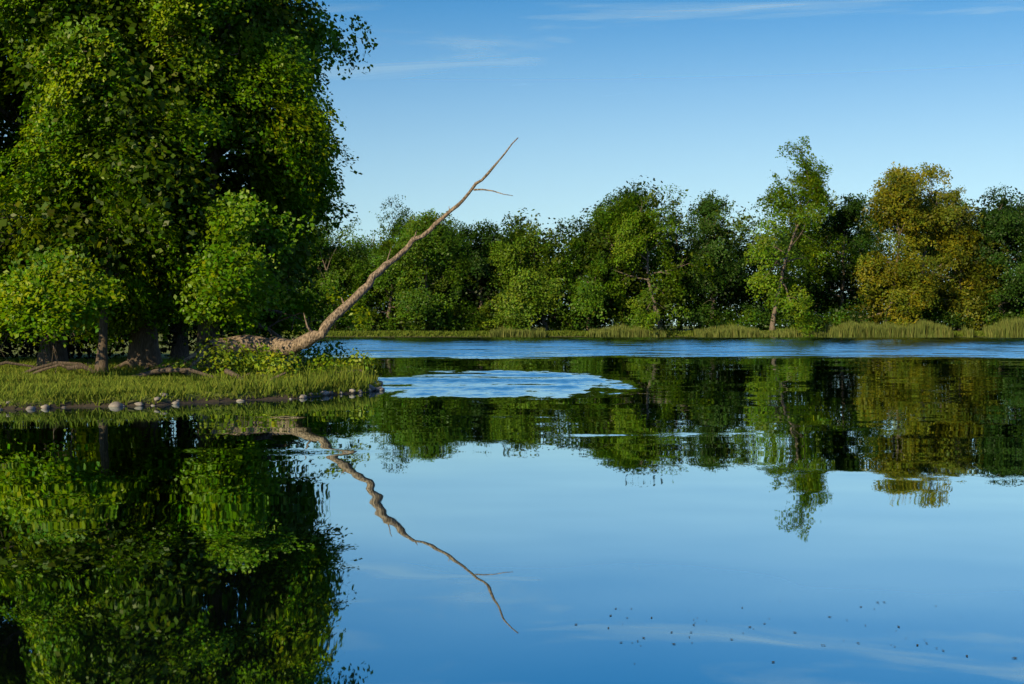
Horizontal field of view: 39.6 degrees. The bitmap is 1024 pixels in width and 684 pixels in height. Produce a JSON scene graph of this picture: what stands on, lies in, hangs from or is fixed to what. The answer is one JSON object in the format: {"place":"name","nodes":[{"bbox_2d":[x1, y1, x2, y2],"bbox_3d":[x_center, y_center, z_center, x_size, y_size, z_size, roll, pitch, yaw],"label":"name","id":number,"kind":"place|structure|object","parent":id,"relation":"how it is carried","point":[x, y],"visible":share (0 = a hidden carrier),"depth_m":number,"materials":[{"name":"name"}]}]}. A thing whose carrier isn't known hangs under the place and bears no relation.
{"place":"outdoors","nodes":[
{"label":"outdoors","id":0,"kind":"place"},
{"bbox_2d":[0,326,985,409],"bbox_3d":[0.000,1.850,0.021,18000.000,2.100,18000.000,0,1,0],"label":"ground","id":1,"kind":"structure","parent":0,"point":[131,403],"depth_m":37.87,"materials":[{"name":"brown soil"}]},
{"bbox_2d":[0,10,36,347],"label":"oak tree","id":2,"kind":"object","parent":1,"relation":"on","point":[4,171],"visible":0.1,"depth_m":52.96,"materials":[{"name":"green plant"}]},
{"bbox_2d":[0,13,116,338],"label":"oak tree","id":3,"kind":"object","parent":1,"relation":"on","point":[1,36],"visible":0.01,"depth_m":60.91,"materials":[{"name":"green plant"}]},
{"bbox_2d":[0,0,227,375],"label":"oak tree","id":4,"kind":"object","parent":1,"relation":"on","point":[85,45],"visible":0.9,"depth_m":44.89,"materials":[{"name":"green plant"}]},
{"bbox_2d":[0,284,327,362],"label":"bushes","id":5,"kind":"object","parent":1,"relation":"on","point":[70,349],"visible":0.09,"depth_m":64.68,"materials":[{"name":"green plant"}]},
{"bbox_2d":[15,0,354,368],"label":"oak tree","id":6,"kind":"object","parent":1,"relation":"on","point":[291,134],"visible":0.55,"depth_m":47.59,"materials":[{"name":"green plant"}]},
{"bbox_2d":[0,0,370,367],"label":"oak tree","id":7,"kind":"object","parent":1,"relation":"on","point":[145,351],"visible":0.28,"depth_m":47.32,"materials":[{"name":"green plant"}]},
{"bbox_2d":[0,0,377,360],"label":"oak tree","id":8,"kind":"object","parent":1,"relation":"on","point":[314,42],"visible":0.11,"depth_m":64.66,"materials":[{"name":"green plant"}]},
{"bbox_2d":[0,361,381,385],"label":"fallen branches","id":9,"kind":"object","parent":1,"relation":"on","point":[79,365],"visible":0.36,"depth_m":45.62,"materials":[{"name":"plant"}]},
{"bbox_2d":[0,355,381,407],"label":"peninsula grass","id":10,"kind":"structure","parent":1,"relation":"on","point":[61,385],"depth_m":40.14,"materials":[{"name":"green plant"}]},
{"bbox_2d":[0,10,261,366],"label":"oak tree","id":11,"kind":"object","parent":10,"relation":"on","point":[43,357],"visible":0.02,"depth_m":52.13,"materials":[{"name":"green plant"}]},
{"bbox_2d":[0,380,384,409],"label":"shore rocks","id":12,"kind":"object","parent":1,"relation":"on","point":[119,404],"visible":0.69,"depth_m":36.38,"materials":[{"name":"stone"}]},
{"bbox_2d":[158,336,380,376],"bbox_3d":[-7.290,0.533,47.002,4.676,1.554,8.002,0,1,31],"label":"bush","id":13,"kind":"object","parent":1,"relation":"on","point":[326,353],"visible":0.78,"depth_m":45.78,"materials":[{"name":"green plant"}]},
{"bbox_2d":[228,249,332,330],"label":"tree","id":14,"kind":"object","parent":1,"relation":"on","point":[290,276],"visible":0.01,"depth_m":267.61,"materials":[{"name":"green plant"}]},
{"bbox_2d":[294,215,381,331],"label":"tree","id":15,"kind":"object","parent":1,"relation":"on","point":[332,277],"visible":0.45,"depth_m":266.50,"materials":[{"name":"green plant"}]},
{"bbox_2d":[177,138,517,370],"bbox_3d":[-5.437,-2.713,47.030,11.288,7.868,2.000,0,1,0],"label":"leaning dead trunk","id":16,"kind":"object","parent":1,"relation":"on","point":[309,339],"visible":0.87,"depth_m":46.96,"materials":[{"name":"brown wood"}]},
{"bbox_2d":[323,228,384,326],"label":"tree","id":17,"kind":"object","parent":1,"relation":"on","point":[362,251],"visible":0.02,"depth_m":303.44,"materials":[{"name":"green plant"}]},
{"bbox_2d":[336,211,392,322],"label":"tree","id":18,"kind":"object","parent":1,"relation":"on","point":[357,244],"visible":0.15,"depth_m":310.25,"materials":[{"name":"green plant"}]},
{"bbox_2d":[336,220,432,330],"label":"tree","id":19,"kind":"object","parent":1,"relation":"on","point":[381,253],"visible":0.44,"depth_m":262.87,"materials":[{"name":"green plant"}]},
{"bbox_2d":[372,194,465,330],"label":"tree","id":20,"kind":"object","parent":1,"relation":"on","point":[400,219],"visible":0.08,"depth_m":283.26,"materials":[{"name":"green plant"}]},
{"bbox_2d":[370,208,498,331],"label":"tree","id":21,"kind":"object","parent":1,"relation":"on","point":[434,244],"visible":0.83,"depth_m":255.88,"materials":[{"name":"green plant"}]},
{"bbox_2d":[424,214,478,330],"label":"tree","id":22,"kind":"object","parent":1,"relation":"on","point":[451,263],"visible":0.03,"depth_m":278.72,"materials":[{"name":"green plant"}]},
{"bbox_2d":[432,217,527,328],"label":"tree","id":23,"kind":"object","parent":1,"relation":"on","point":[480,247],"visible":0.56,"depth_m":263.05,"materials":[{"name":"green plant"}]},
{"bbox_2d":[473,234,567,331],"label":"tree","id":24,"kind":"object","parent":1,"relation":"on","point":[514,302],"visible":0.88,"depth_m":258.29,"materials":[{"name":"green plant"}]},
{"bbox_2d":[487,211,564,328],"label":"tree","id":25,"kind":"object","parent":1,"relation":"on","point":[507,229],"visible":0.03,"depth_m":283.38,"materials":[{"name":"green plant"}]},
{"bbox_2d":[494,207,602,330],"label":"tree","id":26,"kind":"object","parent":1,"relation":"on","point":[537,250],"visible":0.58,"depth_m":263.88,"materials":[{"name":"green plant"}]},
{"bbox_2d":[161,330,984,336],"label":"bank grass","id":27,"kind":"structure","parent":1,"relation":"on","point":[555,333],"depth_m":255.19,"materials":[{"name":"green plant"}]},
{"bbox_2d":[535,205,638,330],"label":"tree","id":28,"kind":"object","parent":1,"relation":"on","point":[563,226],"visible":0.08,"depth_m":296.81,"materials":[{"name":"green plant"}]},
{"bbox_2d":[548,196,635,330],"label":"tree","id":29,"kind":"object","parent":1,"relation":"on","point":[588,290],"visible":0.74,"depth_m":262.55,"materials":[{"name":"green plant"}]},
{"bbox_2d":[169,304,1023,331],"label":"bush","id":30,"kind":"object","parent":1,"relation":"on","point":[746,319],"visible":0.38,"depth_m":259.88,"materials":[{"name":"green plant"}]},
{"bbox_2d":[587,197,656,327],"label":"tree","id":31,"kind":"object","parent":1,"relation":"on","point":[611,238],"visible":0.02,"depth_m":309.42,"materials":[{"name":"green plant"}]},
{"bbox_2d":[580,175,666,326],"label":"tree","id":32,"kind":"object","parent":1,"relation":"on","point":[626,192],"visible":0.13,"depth_m":275.20,"materials":[{"name":"green plant"}]},
{"bbox_2d":[602,207,682,324],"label":"tree","id":33,"kind":"object","parent":1,"relation":"on","point":[654,255],"visible":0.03,"depth_m":294.76,"materials":[{"name":"green plant"}]},
{"bbox_2d":[586,183,715,332],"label":"tree","id":34,"kind":"object","parent":1,"relation":"on","point":[628,245],"visible":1,"depth_m":259.25,"materials":[{"name":"green plant"}]},
{"bbox_2d":[299,238,1023,327],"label":"bush","id":35,"kind":"object","parent":1,"relation":"on","point":[829,307],"visible":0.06,"depth_m":270.85,"materials":[{"name":"green plant"}]},
{"bbox_2d":[641,199,729,329],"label":"tree","id":36,"kind":"object","parent":1,"relation":"on","point":[674,245],"visible":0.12,"depth_m":294.42,"materials":[{"name":"green plant"}]},
{"bbox_2d":[666,189,762,329],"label":"tree","id":37,"kind":"object","parent":1,"relation":"on","point":[721,247],"visible":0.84,"depth_m":265.72,"materials":[{"name":"green plant"}]},
{"bbox_2d":[675,200,762,329],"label":"tree","id":38,"kind":"object","parent":1,"relation":"on","point":[722,219],"visible":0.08,"depth_m":297.98,"materials":[{"name":"green plant"}]},
{"bbox_2d":[489,316,1023,336],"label":"grass","id":39,"kind":"structure","parent":1,"relation":"on","point":[1009,327],"depth_m":249.81,"materials":[{"name":"green plant"}]},
{"bbox_2d":[697,211,827,329],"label":"tree","id":40,"kind":"object","parent":1,"relation":"on","point":[780,256],"visible":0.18,"depth_m":285.21,"materials":[{"name":"green plant"}]},
{"bbox_2d":[710,136,858,336],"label":"tree","id":41,"kind":"object","parent":1,"relation":"on","point":[815,195],"visible":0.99,"depth_m":256.36,"materials":[{"name":"green plant"}]},
{"bbox_2d":[747,200,824,328],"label":"tree","id":42,"kind":"object","parent":1,"relation":"on","point":[790,263],"visible":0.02,"depth_m":295.43,"materials":[{"name":"green plant"}]},
{"bbox_2d":[782,193,884,329],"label":"tree","id":43,"kind":"object","parent":1,"relation":"on","point":[823,243],"visible":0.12,"depth_m":281.47,"materials":[{"name":"green plant"}]},
{"bbox_2d":[792,192,887,322],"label":"tree","id":44,"kind":"object","parent":1,"relation":"on","point":[843,218],"visible":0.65,"depth_m":266.73,"materials":[{"name":"green plant"}]},
{"bbox_2d":[826,204,909,324],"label":"tree","id":45,"kind":"object","parent":1,"relation":"on","point":[878,234],"visible":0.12,"depth_m":308.67,"materials":[{"name":"green plant"}]},
{"bbox_2d":[823,161,941,327],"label":"tree","id":46,"kind":"object","parent":1,"relation":"on","point":[900,189],"visible":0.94,"depth_m":252.58,"materials":[{"name":"green plant"}]},
{"bbox_2d":[866,162,985,327],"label":"tree","id":47,"kind":"object","parent":1,"relation":"on","point":[933,236],"visible":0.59,"depth_m":255.92,"materials":[{"name":"green plant"}]},
{"bbox_2d":[888,214,986,329],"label":"tree","id":48,"kind":"object","parent":1,"relation":"on","point":[934,255],"visible":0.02,"depth_m":295.76,"materials":[{"name":"green plant"}]},
{"bbox_2d":[889,195,1003,329],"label":"tree","id":49,"kind":"object","parent":1,"relation":"on","point":[971,226],"visible":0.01,"depth_m":301.65,"materials":[{"name":"green plant"}]},
{"bbox_2d":[916,185,1008,330],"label":"tree","id":50,"kind":"object","parent":1,"relation":"on","point":[958,212],"visible":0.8,"depth_m":256.76,"materials":[{"name":"green plant"}]},
{"bbox_2d":[931,184,1023,326],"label":"tree","id":51,"kind":"object","parent":1,"relation":"on","point":[1004,228],"visible":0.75,"depth_m":257.74,"materials":[{"name":"green plant"}]},
{"bbox_2d":[966,182,1023,325],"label":"tree","id":52,"kind":"object","parent":1,"relation":"on","point":[1020,207],"visible":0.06,"depth_m":284.63,"materials":[{"name":"green plant"}]},
{"bbox_2d":[1014,254,1023,319],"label":"tree","id":53,"kind":"object","parent":1,"relation":"on","point":[1022,317],"visible":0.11,"depth_m":255.65,"materials":[{"name":"green plant"}]},
{"bbox_2d":[0,337,1023,683],"bbox_3d":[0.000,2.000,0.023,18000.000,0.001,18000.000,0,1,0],"label":"lake water","id":54,"kind":"structure","parent":0,"point":[542,509],"depth_m":14.47,"materials":[{"name":"blue liquid"}]},
{"bbox_2d":[574,605,1016,663],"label":"floating leaves","id":55,"kind":"object","parent":54,"relation":"on","point":[763,623],"depth_m":9.29,"materials":[{"name":"green plant"}]},
{"bbox_2d":[0,0,1023,183],"label":"sky","id":56,"kind":"structure","parent":0,"point":[589,91],"materials":[{"name":"blue"}]},
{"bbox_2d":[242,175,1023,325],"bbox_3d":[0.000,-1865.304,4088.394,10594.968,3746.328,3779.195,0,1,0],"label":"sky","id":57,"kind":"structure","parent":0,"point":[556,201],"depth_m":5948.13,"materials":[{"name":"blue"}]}
]}

